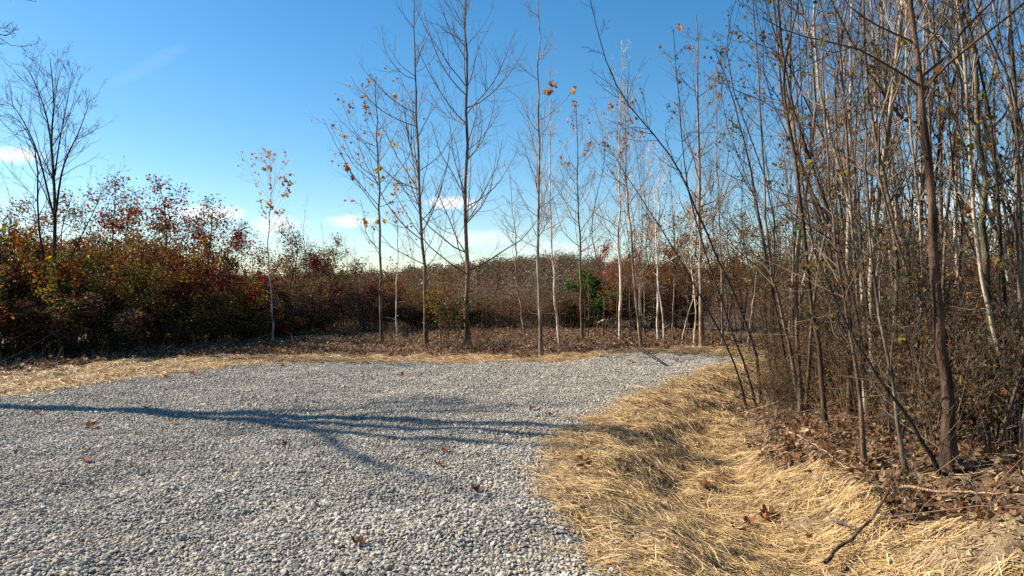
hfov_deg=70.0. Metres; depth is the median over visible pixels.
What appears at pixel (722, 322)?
bare tree
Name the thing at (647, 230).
sapling
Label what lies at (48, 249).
shrub
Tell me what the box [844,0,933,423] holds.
sapling
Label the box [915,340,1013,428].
twiggy shrub
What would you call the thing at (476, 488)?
fallen leaf
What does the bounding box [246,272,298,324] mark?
shrub
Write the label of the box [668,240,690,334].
sapling
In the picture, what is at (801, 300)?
twiggy shrub
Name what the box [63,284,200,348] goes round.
shrub
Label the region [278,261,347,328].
brush
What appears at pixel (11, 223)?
sapling
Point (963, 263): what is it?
sapling
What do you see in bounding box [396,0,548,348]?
bare tree
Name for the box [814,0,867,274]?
sapling
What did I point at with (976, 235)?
sapling
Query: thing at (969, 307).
twiggy shrub
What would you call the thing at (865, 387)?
sapling
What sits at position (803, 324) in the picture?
twiggy shrub
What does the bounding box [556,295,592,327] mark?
shrub
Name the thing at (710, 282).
sapling
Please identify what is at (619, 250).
sapling
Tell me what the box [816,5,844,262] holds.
sapling
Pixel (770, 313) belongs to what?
twiggy shrub
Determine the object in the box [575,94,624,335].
sapling
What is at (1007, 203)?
sapling
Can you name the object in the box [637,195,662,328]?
sapling
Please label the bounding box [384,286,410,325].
brush
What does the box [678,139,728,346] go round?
bare tree
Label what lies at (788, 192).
sapling
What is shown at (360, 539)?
fallen leaf
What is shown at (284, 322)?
shrub
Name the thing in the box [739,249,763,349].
thicket stem
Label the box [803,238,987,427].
twiggy shrub
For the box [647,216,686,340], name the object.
bare tree
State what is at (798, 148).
sapling
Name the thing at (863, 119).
sapling
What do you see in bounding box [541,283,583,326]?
shrub
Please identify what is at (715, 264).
leafy tree
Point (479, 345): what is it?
twiggy shrub
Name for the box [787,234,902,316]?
brush
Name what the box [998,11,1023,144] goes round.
sapling
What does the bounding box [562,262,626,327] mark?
evergreen
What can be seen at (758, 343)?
twiggy shrub
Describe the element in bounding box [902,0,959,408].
sapling
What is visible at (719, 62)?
thicket stem
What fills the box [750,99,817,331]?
sapling
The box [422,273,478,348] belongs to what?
shrub
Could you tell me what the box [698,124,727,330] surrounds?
sapling
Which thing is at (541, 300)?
brush
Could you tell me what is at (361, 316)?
brush
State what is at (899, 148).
sapling
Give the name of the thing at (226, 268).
shrub
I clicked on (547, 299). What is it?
brush
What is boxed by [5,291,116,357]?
shrub
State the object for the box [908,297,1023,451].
twiggy shrub
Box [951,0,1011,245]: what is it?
sapling
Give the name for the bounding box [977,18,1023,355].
sapling
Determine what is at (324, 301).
shrub
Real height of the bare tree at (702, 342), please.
9.820 m
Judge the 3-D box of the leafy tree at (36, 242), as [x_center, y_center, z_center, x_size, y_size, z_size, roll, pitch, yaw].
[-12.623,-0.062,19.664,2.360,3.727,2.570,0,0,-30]
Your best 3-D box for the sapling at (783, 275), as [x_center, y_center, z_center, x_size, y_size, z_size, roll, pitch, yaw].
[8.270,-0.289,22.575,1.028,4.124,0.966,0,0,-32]
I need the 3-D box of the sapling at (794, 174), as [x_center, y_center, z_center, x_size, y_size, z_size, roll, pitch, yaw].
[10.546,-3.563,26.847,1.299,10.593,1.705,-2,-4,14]
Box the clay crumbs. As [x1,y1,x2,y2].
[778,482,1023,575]
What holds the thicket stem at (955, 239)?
on the ground at (986, 463)
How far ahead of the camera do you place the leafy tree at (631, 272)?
33.88 m
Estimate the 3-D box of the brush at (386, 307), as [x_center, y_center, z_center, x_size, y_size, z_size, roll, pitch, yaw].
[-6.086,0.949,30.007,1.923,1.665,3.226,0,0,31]
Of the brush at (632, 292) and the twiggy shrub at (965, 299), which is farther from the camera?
the brush at (632, 292)
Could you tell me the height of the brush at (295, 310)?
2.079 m
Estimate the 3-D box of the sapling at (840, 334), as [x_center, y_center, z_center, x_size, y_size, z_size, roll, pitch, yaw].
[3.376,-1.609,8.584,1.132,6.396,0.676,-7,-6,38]
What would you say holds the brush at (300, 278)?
on the ground at (986, 463)
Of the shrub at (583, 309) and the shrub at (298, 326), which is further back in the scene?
the shrub at (583, 309)
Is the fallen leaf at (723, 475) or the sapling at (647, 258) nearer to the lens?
the fallen leaf at (723, 475)
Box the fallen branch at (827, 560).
[823,467,902,563]
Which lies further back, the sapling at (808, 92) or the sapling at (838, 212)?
the sapling at (808, 92)
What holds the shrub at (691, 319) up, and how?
on the ground at (986, 463)
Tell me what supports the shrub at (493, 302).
on the ground at (986, 463)
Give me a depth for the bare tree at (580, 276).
25.14 m
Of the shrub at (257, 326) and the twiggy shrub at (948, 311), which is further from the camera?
the shrub at (257, 326)
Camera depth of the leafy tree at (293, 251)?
29.82 m
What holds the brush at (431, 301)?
on the ground at (986, 463)
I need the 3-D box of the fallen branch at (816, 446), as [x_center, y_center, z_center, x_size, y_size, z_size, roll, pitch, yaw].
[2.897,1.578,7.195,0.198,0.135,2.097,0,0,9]
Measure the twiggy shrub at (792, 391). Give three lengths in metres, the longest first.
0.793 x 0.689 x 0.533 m
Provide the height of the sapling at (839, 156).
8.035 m
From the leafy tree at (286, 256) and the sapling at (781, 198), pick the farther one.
the leafy tree at (286, 256)
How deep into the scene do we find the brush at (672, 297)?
34.46 m
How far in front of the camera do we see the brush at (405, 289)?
33.70 m
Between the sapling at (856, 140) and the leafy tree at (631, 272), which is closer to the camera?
the sapling at (856, 140)
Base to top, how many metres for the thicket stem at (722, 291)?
6.630 m
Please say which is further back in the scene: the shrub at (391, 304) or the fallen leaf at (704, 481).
the shrub at (391, 304)
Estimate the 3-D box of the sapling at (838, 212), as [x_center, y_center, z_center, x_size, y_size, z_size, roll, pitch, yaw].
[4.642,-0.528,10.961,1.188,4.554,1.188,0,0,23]
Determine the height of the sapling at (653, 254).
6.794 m
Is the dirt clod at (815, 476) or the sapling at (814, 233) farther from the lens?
the sapling at (814, 233)
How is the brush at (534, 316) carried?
on the ground at (986, 463)
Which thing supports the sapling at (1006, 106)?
on the ground at (986, 463)
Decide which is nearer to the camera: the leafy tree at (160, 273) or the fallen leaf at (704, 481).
the fallen leaf at (704, 481)
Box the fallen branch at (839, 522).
[830,517,862,530]
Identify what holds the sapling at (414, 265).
on the ground at (986, 463)
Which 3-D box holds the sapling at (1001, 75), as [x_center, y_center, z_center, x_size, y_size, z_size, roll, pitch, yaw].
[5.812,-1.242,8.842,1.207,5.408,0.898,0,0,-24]
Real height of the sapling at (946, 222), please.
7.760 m
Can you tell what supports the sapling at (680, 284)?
on the ground at (986, 463)
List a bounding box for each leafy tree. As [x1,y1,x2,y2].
[0,196,49,282]
[0,217,81,348]
[26,188,113,283]
[34,229,143,349]
[51,172,189,340]
[87,189,188,288]
[92,214,194,348]
[95,174,222,342]
[152,214,230,335]
[169,194,283,339]
[184,217,269,338]
[220,230,285,322]
[244,213,336,300]
[269,227,334,309]
[289,250,352,331]
[302,232,358,329]
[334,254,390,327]
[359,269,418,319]
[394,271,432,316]
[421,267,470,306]
[573,234,628,325]
[593,254,642,324]
[612,246,655,324]
[622,210,685,327]
[638,197,718,328]
[650,191,735,322]
[683,220,762,329]
[704,209,763,328]
[731,216,796,332]
[927,211,973,268]
[947,223,994,288]
[967,199,1023,286]
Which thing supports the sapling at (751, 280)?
on the ground at (986, 463)
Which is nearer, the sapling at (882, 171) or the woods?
the sapling at (882, 171)
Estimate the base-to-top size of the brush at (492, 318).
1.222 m
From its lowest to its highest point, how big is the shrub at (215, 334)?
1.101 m
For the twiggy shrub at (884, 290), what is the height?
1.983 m
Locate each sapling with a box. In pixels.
[0,169,31,349]
[31,158,52,246]
[298,197,314,276]
[410,236,419,290]
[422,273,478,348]
[472,251,485,329]
[562,175,593,336]
[571,156,600,336]
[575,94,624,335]
[609,139,648,334]
[613,169,630,312]
[613,210,625,328]
[616,97,661,335]
[623,242,639,327]
[625,105,648,311]
[629,161,651,314]
[633,127,656,331]
[633,134,658,335]
[633,158,652,319]
[634,167,655,331]
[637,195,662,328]
[638,158,667,328]
[642,169,657,328]
[661,138,691,333]
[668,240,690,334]
[670,227,691,327]
[696,0,807,406]
[697,155,744,330]
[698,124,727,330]
[703,108,752,331]
[703,136,740,333]
[704,205,715,329]
[705,8,783,407]
[718,205,737,319]
[722,171,764,332]
[723,109,770,333]
[723,213,748,336]
[728,0,883,417]
[728,96,790,337]
[729,8,852,330]
[733,146,768,332]
[734,192,752,332]
[735,0,880,424]
[736,90,772,328]
[738,0,858,418]
[739,215,757,333]
[740,135,789,323]
[742,0,853,332]
[743,175,769,333]
[744,182,778,329]
[746,1,823,313]
[747,0,887,416]
[749,16,794,340]
[750,0,877,328]
[750,1,832,370]
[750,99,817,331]
[754,0,916,418]
[755,201,782,336]
[757,0,867,350]
[758,177,791,285]
[766,187,802,262]
[767,0,917,410]
[767,98,799,272]
[767,217,794,337]
[768,156,788,308]
[769,0,839,296]
[773,72,803,273]
[773,83,808,287]
[777,95,808,276]
[780,0,917,355]
[780,68,811,262]
[783,152,812,302]
[784,144,831,327]
[784,201,811,334]
[785,0,890,408]
[785,19,853,394]
[787,83,813,235]
[789,110,863,350]
[793,1,858,313]
[795,0,833,336]
[795,56,879,245]
[801,77,830,255]
[802,2,977,418]
[802,106,867,339]
[803,0,854,323]
[806,15,830,202]
[806,119,841,242]
[808,4,908,322]
[811,91,865,221]
[812,0,889,301]
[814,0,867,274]
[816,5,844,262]
[821,27,861,266]
[823,0,905,369]
[824,0,880,298]
[825,0,877,404]
[828,0,918,307]
[829,18,884,309]
[830,0,927,377]
[831,0,923,332]
[832,0,917,286]
[834,0,935,321]
[836,44,961,395]
[839,0,981,403]
[839,17,896,288]
[840,0,904,265]
[842,41,888,355]
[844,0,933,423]
[844,0,953,277]
[850,31,879,232]
[855,69,901,294]
[856,9,925,268]
[860,0,951,400]
[860,1,941,263]
[862,0,1006,412]
[862,0,1022,422]
[864,0,956,319]
[871,23,912,215]
[875,0,953,324]
[875,4,940,310]
[876,0,978,385]
[876,0,1023,415]
[876,15,971,273]
[880,1,977,438]
[885,0,1023,275]
[887,0,1023,438]
[893,10,919,249]
[894,2,948,278]
[898,95,911,233]
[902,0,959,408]
[903,3,992,285]
[906,4,999,289]
[908,0,1023,406]
[908,43,981,213]
[910,0,986,350]
[910,30,959,228]
[913,1,977,264]
[918,0,1021,426]
[919,0,1023,340]
[921,0,1000,359]
[933,13,1023,361]
[934,100,989,313]
[937,114,969,283]
[941,0,1023,188]
[947,0,1023,391]
[948,0,1022,383]
[949,0,1023,334]
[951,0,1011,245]
[960,0,1023,456]
[963,0,1021,332]
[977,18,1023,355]
[979,46,1007,203]
[979,48,1023,310]
[981,68,1023,289]
[984,21,1023,138]
[987,1,1023,163]
[988,0,1023,224]
[992,31,1023,161]
[995,0,1023,455]
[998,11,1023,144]
[1002,1,1023,198]
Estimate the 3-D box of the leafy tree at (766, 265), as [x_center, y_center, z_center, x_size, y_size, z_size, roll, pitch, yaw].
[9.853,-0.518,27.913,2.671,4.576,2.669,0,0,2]
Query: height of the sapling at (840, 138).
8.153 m
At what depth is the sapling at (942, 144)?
17.65 m
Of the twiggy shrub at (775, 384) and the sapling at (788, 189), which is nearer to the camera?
the twiggy shrub at (775, 384)
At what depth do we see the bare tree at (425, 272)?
21.16 m
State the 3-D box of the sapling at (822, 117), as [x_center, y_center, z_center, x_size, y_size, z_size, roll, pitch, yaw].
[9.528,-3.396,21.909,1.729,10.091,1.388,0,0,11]
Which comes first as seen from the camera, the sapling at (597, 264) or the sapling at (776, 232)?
the sapling at (776, 232)
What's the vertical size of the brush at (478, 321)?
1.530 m
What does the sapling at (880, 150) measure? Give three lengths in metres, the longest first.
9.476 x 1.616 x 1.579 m
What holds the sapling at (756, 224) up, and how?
on the ground at (986, 463)
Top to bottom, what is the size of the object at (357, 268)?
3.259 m
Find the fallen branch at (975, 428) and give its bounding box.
[931,386,991,466]
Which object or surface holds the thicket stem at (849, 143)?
on the ground at (986, 463)
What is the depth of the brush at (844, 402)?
8.13 m
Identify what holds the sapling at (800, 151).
on the ground at (986, 463)
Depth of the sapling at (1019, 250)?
6.30 m
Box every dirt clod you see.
[812,473,821,481]
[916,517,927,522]
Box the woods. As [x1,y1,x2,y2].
[144,249,791,329]
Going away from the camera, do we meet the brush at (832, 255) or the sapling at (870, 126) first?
the sapling at (870, 126)
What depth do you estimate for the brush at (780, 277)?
26.63 m
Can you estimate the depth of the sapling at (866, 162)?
11.45 m
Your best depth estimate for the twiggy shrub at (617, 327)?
27.63 m
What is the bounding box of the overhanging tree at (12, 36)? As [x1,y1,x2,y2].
[0,0,39,67]
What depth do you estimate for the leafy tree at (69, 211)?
22.87 m
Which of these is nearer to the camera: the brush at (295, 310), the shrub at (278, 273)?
the brush at (295, 310)
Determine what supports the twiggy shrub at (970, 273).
on the ground at (986, 463)
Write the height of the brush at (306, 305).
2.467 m
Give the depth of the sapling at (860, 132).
12.77 m
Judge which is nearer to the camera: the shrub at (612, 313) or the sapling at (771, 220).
the sapling at (771, 220)
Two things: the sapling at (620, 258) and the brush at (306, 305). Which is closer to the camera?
the brush at (306, 305)
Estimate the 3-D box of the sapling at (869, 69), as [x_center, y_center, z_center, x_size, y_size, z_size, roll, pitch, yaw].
[4.058,-0.618,7.807,1.248,4.159,0.851,0,0,-21]
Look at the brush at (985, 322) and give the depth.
8.86 m
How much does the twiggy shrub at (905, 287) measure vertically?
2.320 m
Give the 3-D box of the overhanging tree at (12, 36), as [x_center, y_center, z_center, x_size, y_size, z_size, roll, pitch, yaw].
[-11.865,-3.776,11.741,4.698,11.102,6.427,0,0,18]
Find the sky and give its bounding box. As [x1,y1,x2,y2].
[0,0,1023,281]
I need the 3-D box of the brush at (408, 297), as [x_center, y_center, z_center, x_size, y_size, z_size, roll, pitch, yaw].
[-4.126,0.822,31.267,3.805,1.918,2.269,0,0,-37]
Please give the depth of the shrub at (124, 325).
18.47 m
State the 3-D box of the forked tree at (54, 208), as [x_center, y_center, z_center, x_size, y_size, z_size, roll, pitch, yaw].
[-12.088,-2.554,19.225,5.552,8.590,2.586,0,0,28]
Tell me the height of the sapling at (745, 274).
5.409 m
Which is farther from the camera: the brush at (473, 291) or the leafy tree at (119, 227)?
the brush at (473, 291)
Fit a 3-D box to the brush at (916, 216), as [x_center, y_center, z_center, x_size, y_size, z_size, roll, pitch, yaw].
[9.842,-0.262,16.920,3.584,3.650,2.137,0,0,10]
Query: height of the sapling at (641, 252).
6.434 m
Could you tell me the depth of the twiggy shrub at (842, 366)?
9.06 m
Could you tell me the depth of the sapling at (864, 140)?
15.20 m
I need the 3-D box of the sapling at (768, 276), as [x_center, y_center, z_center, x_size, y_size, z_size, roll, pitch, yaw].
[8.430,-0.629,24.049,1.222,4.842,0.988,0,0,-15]
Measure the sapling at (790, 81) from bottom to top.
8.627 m
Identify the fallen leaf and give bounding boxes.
[85,422,97,427]
[344,535,367,544]
[466,482,483,491]
[698,478,710,486]
[720,471,730,478]
[732,525,751,532]
[739,515,754,524]
[758,512,774,518]
[760,503,774,512]
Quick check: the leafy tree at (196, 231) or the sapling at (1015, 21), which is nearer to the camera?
the sapling at (1015, 21)
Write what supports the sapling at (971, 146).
on the ground at (986, 463)
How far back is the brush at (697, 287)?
34.52 m
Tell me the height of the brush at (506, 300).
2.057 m
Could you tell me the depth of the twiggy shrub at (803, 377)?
10.12 m
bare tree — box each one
[237,144,295,339]
[311,73,431,343]
[343,0,471,347]
[381,181,416,334]
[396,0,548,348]
[489,164,544,335]
[501,0,581,356]
[525,66,580,349]
[532,99,618,338]
[563,39,669,339]
[588,91,663,346]
[627,139,696,338]
[640,145,670,341]
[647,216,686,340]
[653,14,771,346]
[674,275,697,342]
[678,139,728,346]
[685,67,747,340]
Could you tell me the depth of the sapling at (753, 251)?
27.29 m
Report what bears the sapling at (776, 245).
on the ground at (986, 463)
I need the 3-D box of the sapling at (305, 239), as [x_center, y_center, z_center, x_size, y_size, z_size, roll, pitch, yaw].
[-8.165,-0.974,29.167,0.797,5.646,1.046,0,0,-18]
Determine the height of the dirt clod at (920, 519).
0.052 m
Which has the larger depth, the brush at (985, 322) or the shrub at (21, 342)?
the shrub at (21, 342)
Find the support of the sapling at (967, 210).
on the ground at (986, 463)
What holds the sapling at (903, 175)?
on the ground at (986, 463)
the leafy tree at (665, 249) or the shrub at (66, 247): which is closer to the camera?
the shrub at (66, 247)
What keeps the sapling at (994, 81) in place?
on the ground at (986, 463)
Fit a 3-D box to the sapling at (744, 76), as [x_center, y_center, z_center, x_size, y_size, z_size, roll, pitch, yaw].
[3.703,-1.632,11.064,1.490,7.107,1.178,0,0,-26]
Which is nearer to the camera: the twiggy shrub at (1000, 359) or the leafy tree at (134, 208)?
the twiggy shrub at (1000, 359)
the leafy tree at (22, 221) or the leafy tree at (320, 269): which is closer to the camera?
the leafy tree at (22, 221)
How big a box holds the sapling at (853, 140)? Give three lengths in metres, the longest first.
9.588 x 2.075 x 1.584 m
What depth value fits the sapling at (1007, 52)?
8.82 m
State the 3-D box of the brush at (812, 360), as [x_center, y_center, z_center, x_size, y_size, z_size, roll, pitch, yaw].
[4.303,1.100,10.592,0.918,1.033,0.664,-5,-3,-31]
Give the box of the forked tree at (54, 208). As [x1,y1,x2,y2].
[0,37,131,352]
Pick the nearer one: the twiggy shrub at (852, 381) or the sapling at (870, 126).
the twiggy shrub at (852, 381)
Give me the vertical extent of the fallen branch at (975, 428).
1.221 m
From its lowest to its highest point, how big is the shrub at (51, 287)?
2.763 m
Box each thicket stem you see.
[580,0,762,403]
[600,142,761,405]
[662,29,764,404]
[692,35,793,407]
[704,0,887,429]
[705,0,842,406]
[739,26,926,468]
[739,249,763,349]
[762,0,1023,473]
[781,166,943,477]
[784,33,914,478]
[789,0,902,398]
[800,0,959,340]
[840,0,991,337]
[894,0,1023,442]
[897,0,1022,194]
[899,0,1021,344]
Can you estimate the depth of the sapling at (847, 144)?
8.15 m
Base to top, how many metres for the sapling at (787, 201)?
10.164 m
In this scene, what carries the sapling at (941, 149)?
on the ground at (986, 463)
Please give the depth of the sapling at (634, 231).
26.96 m
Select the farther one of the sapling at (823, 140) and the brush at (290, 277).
the brush at (290, 277)
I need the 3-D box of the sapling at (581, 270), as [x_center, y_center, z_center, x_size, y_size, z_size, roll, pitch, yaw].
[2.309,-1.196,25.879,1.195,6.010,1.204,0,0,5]
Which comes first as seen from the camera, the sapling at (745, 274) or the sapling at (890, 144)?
the sapling at (890, 144)
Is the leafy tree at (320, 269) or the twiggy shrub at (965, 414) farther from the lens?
the leafy tree at (320, 269)
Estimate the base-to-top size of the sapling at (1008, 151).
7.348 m
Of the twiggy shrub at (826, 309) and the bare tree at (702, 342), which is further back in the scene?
the bare tree at (702, 342)
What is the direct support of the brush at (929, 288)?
on the ground at (986, 463)
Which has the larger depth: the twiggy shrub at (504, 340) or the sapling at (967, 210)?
the twiggy shrub at (504, 340)
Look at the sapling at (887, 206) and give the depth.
7.30 m
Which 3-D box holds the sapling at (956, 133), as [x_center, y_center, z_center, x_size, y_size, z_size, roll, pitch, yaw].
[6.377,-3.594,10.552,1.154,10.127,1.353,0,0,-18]
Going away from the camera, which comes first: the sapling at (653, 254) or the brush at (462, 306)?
the sapling at (653, 254)
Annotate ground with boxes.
[0,271,1023,574]
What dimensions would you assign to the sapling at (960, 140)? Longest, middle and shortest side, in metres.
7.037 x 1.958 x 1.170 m
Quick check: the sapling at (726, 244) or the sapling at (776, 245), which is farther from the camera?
the sapling at (726, 244)
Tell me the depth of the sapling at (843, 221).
10.70 m
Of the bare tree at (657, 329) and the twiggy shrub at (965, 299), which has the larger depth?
the bare tree at (657, 329)
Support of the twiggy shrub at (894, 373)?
on the ground at (986, 463)
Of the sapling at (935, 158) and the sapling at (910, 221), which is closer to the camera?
the sapling at (910, 221)
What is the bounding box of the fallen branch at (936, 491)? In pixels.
[902,484,1023,495]
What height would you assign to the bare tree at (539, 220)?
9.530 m
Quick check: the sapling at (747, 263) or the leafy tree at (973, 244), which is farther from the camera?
the sapling at (747, 263)
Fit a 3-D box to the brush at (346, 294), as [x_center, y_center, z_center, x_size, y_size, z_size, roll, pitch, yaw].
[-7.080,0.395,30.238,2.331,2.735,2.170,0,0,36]
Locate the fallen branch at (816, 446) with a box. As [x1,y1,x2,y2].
[789,431,847,467]
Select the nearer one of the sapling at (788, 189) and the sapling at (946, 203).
the sapling at (946, 203)
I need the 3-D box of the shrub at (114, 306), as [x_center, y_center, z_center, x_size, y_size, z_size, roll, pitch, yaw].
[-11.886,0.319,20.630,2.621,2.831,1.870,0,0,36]
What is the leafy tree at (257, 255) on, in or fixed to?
on the ground at (986, 463)
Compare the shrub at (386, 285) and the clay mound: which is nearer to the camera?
the clay mound
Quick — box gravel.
[0,351,751,575]
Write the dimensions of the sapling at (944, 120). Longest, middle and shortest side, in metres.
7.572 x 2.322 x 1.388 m
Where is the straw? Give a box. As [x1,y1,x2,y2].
[0,346,1023,575]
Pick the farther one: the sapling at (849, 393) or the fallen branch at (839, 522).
the sapling at (849, 393)
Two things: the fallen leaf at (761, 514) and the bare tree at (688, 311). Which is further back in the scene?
the bare tree at (688, 311)
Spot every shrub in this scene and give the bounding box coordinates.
[0,208,51,339]
[0,220,47,340]
[0,228,24,267]
[0,248,91,352]
[0,263,25,324]
[0,299,73,357]
[4,250,109,351]
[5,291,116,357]
[11,233,123,341]
[12,232,119,345]
[34,294,152,353]
[44,234,106,319]
[56,250,130,345]
[63,257,187,344]
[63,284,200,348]
[65,235,158,341]
[110,218,209,332]
[112,249,171,338]
[140,298,242,346]
[142,287,241,343]
[159,257,255,341]
[166,249,235,334]
[170,246,252,284]
[180,281,272,339]
[190,308,243,341]
[218,279,274,335]
[222,306,287,339]
[224,308,309,338]
[235,275,288,331]
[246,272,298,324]
[250,307,326,334]
[263,256,301,302]
[273,307,345,332]
[290,269,347,333]
[310,251,341,318]
[358,285,422,327]
[362,271,406,320]
[383,322,405,341]
[397,304,448,328]
[398,289,450,326]
[429,294,497,329]
[449,332,510,351]
[454,287,507,326]
[471,288,518,325]
[481,290,534,325]
[499,336,514,343]
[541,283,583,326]
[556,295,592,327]
[558,288,610,327]
[567,274,637,327]
[610,321,627,331]
[673,286,709,327]
[709,235,834,403]
[734,309,824,421]
[743,241,887,395]
[745,254,856,351]
[747,234,931,396]
[755,324,831,398]
[759,359,805,419]
[766,266,832,357]
[769,310,902,402]
[769,358,842,416]
[777,332,843,399]
[784,234,842,318]
[785,294,833,395]
[796,313,879,413]
[797,140,1023,426]
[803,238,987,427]
[806,235,914,391]
[822,251,1006,430]
[822,355,880,392]
[828,255,930,344]
[828,331,894,404]
[859,275,997,385]
[859,312,1023,450]
[860,338,1002,419]
[864,267,1016,374]
[865,214,971,387]
[865,378,905,430]
[878,202,1023,363]
[892,323,1000,430]
[900,249,1023,446]
[906,302,1018,435]
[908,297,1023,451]
[910,280,988,431]
[914,392,982,429]
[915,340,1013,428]
[916,309,972,441]
[951,240,1023,389]
[955,332,988,434]
[976,376,1023,446]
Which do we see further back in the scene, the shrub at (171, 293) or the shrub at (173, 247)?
the shrub at (173, 247)
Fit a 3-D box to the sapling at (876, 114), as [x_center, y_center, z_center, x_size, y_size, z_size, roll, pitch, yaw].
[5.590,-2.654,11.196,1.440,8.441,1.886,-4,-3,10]
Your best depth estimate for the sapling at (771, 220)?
24.25 m
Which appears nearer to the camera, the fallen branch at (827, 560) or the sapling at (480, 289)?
the fallen branch at (827, 560)
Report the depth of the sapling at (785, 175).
28.78 m
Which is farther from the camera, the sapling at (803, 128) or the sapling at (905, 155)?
the sapling at (905, 155)
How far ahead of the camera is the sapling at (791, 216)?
17.25 m
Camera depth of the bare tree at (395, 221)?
25.75 m
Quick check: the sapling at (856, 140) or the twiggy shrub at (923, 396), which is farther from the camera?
the sapling at (856, 140)
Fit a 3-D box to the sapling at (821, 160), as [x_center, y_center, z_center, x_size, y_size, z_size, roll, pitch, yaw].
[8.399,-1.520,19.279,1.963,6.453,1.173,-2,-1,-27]
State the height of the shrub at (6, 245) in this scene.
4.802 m
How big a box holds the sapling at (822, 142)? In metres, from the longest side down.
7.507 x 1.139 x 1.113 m
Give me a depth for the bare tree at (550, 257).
19.64 m
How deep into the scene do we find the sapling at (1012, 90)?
5.89 m
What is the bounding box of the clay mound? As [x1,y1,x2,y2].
[780,485,1023,575]
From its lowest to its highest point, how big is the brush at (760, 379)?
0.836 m
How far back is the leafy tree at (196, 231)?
23.99 m
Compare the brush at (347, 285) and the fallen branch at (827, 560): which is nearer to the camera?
the fallen branch at (827, 560)
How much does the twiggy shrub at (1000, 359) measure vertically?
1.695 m
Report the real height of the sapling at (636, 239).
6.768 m
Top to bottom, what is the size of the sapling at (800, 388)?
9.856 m
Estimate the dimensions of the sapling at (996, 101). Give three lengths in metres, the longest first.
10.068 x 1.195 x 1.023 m
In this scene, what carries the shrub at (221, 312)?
on the ground at (986, 463)
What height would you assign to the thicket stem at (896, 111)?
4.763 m
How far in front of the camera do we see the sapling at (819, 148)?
17.52 m
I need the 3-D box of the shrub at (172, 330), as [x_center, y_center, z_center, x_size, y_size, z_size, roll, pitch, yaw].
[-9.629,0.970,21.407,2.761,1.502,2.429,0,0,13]
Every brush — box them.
[204,259,243,332]
[221,274,282,334]
[222,247,267,283]
[252,280,309,334]
[269,264,315,312]
[274,272,344,291]
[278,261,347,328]
[278,271,325,331]
[285,269,344,334]
[314,289,365,332]
[317,266,371,329]
[319,260,367,326]
[333,288,391,331]
[341,292,399,329]
[343,281,388,328]
[357,291,416,329]
[376,286,436,328]
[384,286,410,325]
[391,283,429,327]
[401,284,454,326]
[447,284,494,302]
[447,291,484,327]
[448,297,501,328]
[471,303,518,327]
[485,289,533,326]
[491,283,530,325]
[494,302,543,327]
[512,298,554,328]
[515,285,569,325]
[528,292,560,324]
[532,294,577,328]
[545,290,599,326]
[603,269,673,327]
[616,264,672,325]
[622,279,670,326]
[635,265,703,326]
[640,266,682,327]
[642,276,690,328]
[650,262,696,325]
[652,259,696,327]
[660,256,702,326]
[670,257,716,327]
[675,263,719,327]
[745,352,794,400]
[746,360,783,406]
[754,367,810,400]
[761,278,794,327]
[766,254,822,326]
[769,213,908,299]
[781,254,900,330]
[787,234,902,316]
[792,328,827,397]
[802,342,838,391]
[827,374,902,413]
[862,215,1016,314]
[863,339,905,410]
[865,208,997,282]
[887,276,978,331]
[923,219,1023,314]
[955,275,1016,351]
[956,282,1017,361]
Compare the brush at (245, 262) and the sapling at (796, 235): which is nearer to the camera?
the sapling at (796, 235)
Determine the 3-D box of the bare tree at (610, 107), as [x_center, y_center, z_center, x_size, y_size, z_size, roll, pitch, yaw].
[3.559,-3.272,24.180,3.567,10.163,3.186,0,0,41]
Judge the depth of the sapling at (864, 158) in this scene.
9.66 m
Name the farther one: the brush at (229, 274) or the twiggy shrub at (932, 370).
the brush at (229, 274)
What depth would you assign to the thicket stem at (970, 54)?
8.91 m
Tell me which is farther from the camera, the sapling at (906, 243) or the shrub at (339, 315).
the shrub at (339, 315)
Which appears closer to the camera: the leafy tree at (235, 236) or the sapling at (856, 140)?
the sapling at (856, 140)
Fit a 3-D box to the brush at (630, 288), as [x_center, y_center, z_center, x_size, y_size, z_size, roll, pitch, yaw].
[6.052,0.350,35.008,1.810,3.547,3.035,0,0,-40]
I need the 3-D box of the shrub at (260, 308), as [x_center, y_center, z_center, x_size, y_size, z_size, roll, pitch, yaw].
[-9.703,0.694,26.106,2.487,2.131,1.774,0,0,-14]
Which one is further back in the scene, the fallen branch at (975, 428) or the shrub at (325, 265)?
the shrub at (325, 265)
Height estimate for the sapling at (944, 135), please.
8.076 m
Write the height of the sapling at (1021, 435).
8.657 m
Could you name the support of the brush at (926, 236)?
on the ground at (986, 463)
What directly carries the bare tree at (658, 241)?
on the ground at (986, 463)
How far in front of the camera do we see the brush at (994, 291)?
9.08 m
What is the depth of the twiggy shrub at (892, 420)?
7.29 m

